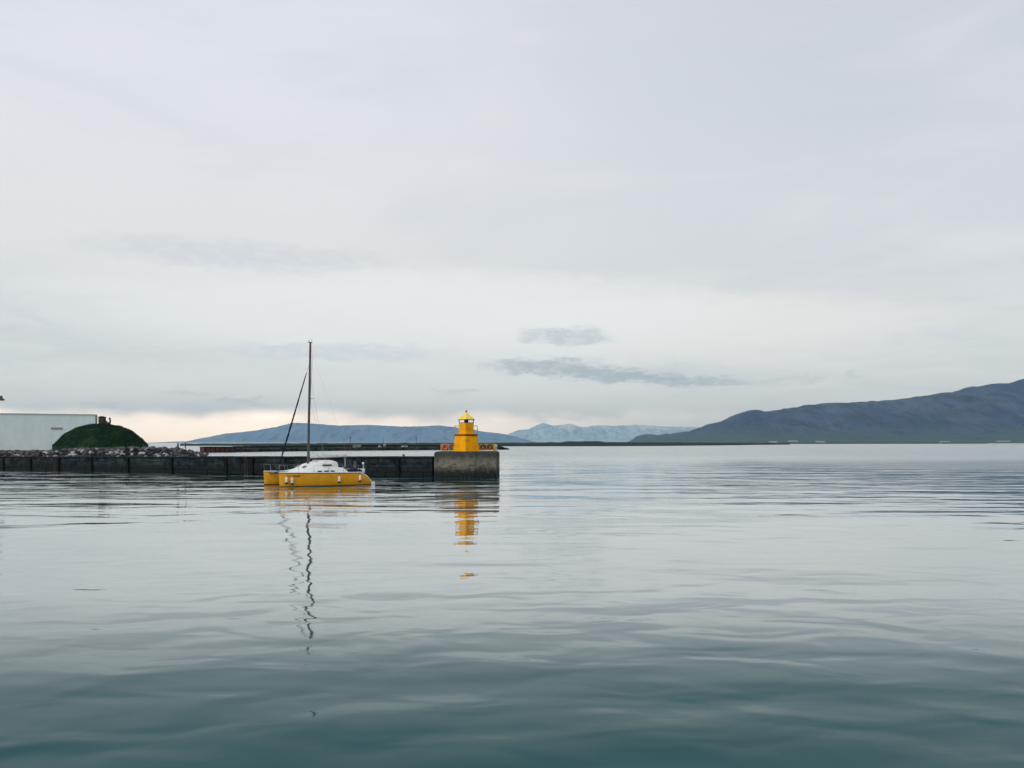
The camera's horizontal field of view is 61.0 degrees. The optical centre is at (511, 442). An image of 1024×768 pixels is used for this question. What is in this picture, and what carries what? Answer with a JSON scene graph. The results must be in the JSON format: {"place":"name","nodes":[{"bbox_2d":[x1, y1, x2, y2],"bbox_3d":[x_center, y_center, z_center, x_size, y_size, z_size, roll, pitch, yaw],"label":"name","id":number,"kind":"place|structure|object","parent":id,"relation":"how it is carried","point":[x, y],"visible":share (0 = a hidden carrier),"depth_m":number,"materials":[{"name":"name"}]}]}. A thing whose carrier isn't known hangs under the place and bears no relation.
{"place":"outdoors","nodes":[
{"label":"outdoors","id":0,"kind":"place"},
{"bbox_2d":[0,413,96,449],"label":"white building","id":1,"kind":"structure","parent":0,"point":[26,431],"depth_m":247.87,"materials":[{"name":"grey"}]},
{"bbox_2d":[52,423,147,449],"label":"grass mound","id":2,"kind":"object","parent":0,"point":[102,442],"depth_m":193.01,"materials":[{"name":"green plant"}]},
{"bbox_2d":[98,416,110,423],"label":"drying shed","id":3,"kind":"structure","parent":2,"relation":"on","point":[101,419],"depth_m":199.43,"materials":[{"name":"brown wood"}]},
{"bbox_2d":[200,446,235,452],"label":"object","id":4,"kind":"structure","parent":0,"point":[218,449],"depth_m":366.64,"materials":[{"name":"brown metal"}]},
{"bbox_2d":[149,423,532,442],"bbox_3d":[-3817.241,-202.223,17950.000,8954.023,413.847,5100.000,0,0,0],"label":"hills","id":5,"kind":"structure","parent":0,"point":[378,434],"depth_m":16944.75,"materials":[{"name":"blue stone"}]},
{"bbox_2d":[180,441,789,445],"bbox_3d":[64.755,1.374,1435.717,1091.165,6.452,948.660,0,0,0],"label":"island","id":6,"kind":"structure","parent":0,"point":[583,443],"depth_m":1061.88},
{"bbox_2d":[0,443,1023,767],"bbox_3d":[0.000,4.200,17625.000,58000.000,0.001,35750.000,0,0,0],"label":"water","id":7,"kind":"structure","parent":0,"point":[724,607],"depth_m":21.37,"materials":[{"name":"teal liquid"}]},
{"bbox_2d":[0,455,433,477],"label":"stone quay","id":8,"kind":"structure","parent":7,"relation":"in","point":[397,466],"depth_m":117.35,"materials":[{"name":"stone"}]},
{"bbox_2d":[24,450,181,456],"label":"rubble bed","id":9,"kind":"object","parent":8,"relation":"on","point":[112,455],"visible":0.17,"depth_m":127.26,"materials":[{"name":"grey stone"}]},
{"bbox_2d":[0,446,208,455],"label":"rubble","id":10,"kind":"object","parent":9,"relation":"on","point":[163,448],"visible":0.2,"depth_m":131.51,"materials":[{"name":"grey stone"}]},
{"bbox_2d":[171,450,179,454],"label":"boulder","id":11,"kind":"object","parent":9,"relation":"on","point":[174,452],"visible":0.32,"depth_m":123.44,"materials":[{"name":"grey stone"}]},
{"bbox_2d":[263,342,374,486],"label":"catamaran","id":12,"kind":"object","parent":7,"relation":"on","point":[324,472],"visible":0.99,"depth_m":85.09,"materials":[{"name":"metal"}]},
{"bbox_2d":[235,445,509,451],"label":"breakwater","id":13,"kind":"object","parent":7,"relation":"in","point":[318,448],"visible":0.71,"depth_m":448.85,"materials":[{"name":"black concrete"}]},
{"bbox_2d":[434,451,499,477],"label":"concrete block","id":14,"kind":"structure","parent":7,"relation":"in","point":[467,464],"depth_m":103.02,"materials":[{"name":"grey concrete"}]},
{"bbox_2d":[441,444,448,451],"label":"lifebuoy stand","id":15,"kind":"object","parent":14,"relation":"on","point":[443,448],"visible":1,"depth_m":103.91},
{"bbox_2d":[453,410,479,450],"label":"lighthouse","id":16,"kind":"object","parent":14,"relation":"on","point":[466,438],"visible":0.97,"depth_m":106.01,"materials":[{"name":"paint"}]},
{"bbox_2d":[480,444,493,450],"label":"guard rail","id":17,"kind":"object","parent":14,"relation":"on","point":[486,448],"visible":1,"depth_m":104.73,"materials":[{"name":"metal"}]},
{"bbox_2d":[0,0,1023,442],"label":"sky","id":18,"kind":"structure","parent":0,"point":[515,215],"materials":[{"name":"grey"}]},
{"bbox_2d":[508,423,697,441],"bbox_3d":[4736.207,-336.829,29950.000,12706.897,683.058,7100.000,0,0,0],"label":"snowy mountains","id":19,"kind":"structure","parent":0,"point":[543,432],"depth_m":28832.54,"materials":[{"name":"white snow"}]},
{"bbox_2d":[628,379,1023,441],"bbox_3d":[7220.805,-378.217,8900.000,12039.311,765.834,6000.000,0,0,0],"label":"dark mountain","id":20,"kind":"structure","parent":0,"point":[991,413],"depth_m":8258.53,"materials":[{"name":"blue stone"}]},
{"bbox_2d":[691,442,1023,442],"bbox_3d":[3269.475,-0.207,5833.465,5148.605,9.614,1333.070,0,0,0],"label":"shore","id":21,"kind":"structure","parent":0,"point":[857,442],"depth_m":5540.64,"materials":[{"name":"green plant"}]},
{"bbox_2d":[777,443,987,443],"bbox_3d":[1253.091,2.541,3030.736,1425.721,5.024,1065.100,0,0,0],"label":"spit","id":22,"kind":"structure","parent":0,"point":[882,443],"depth_m":2783.18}
]}

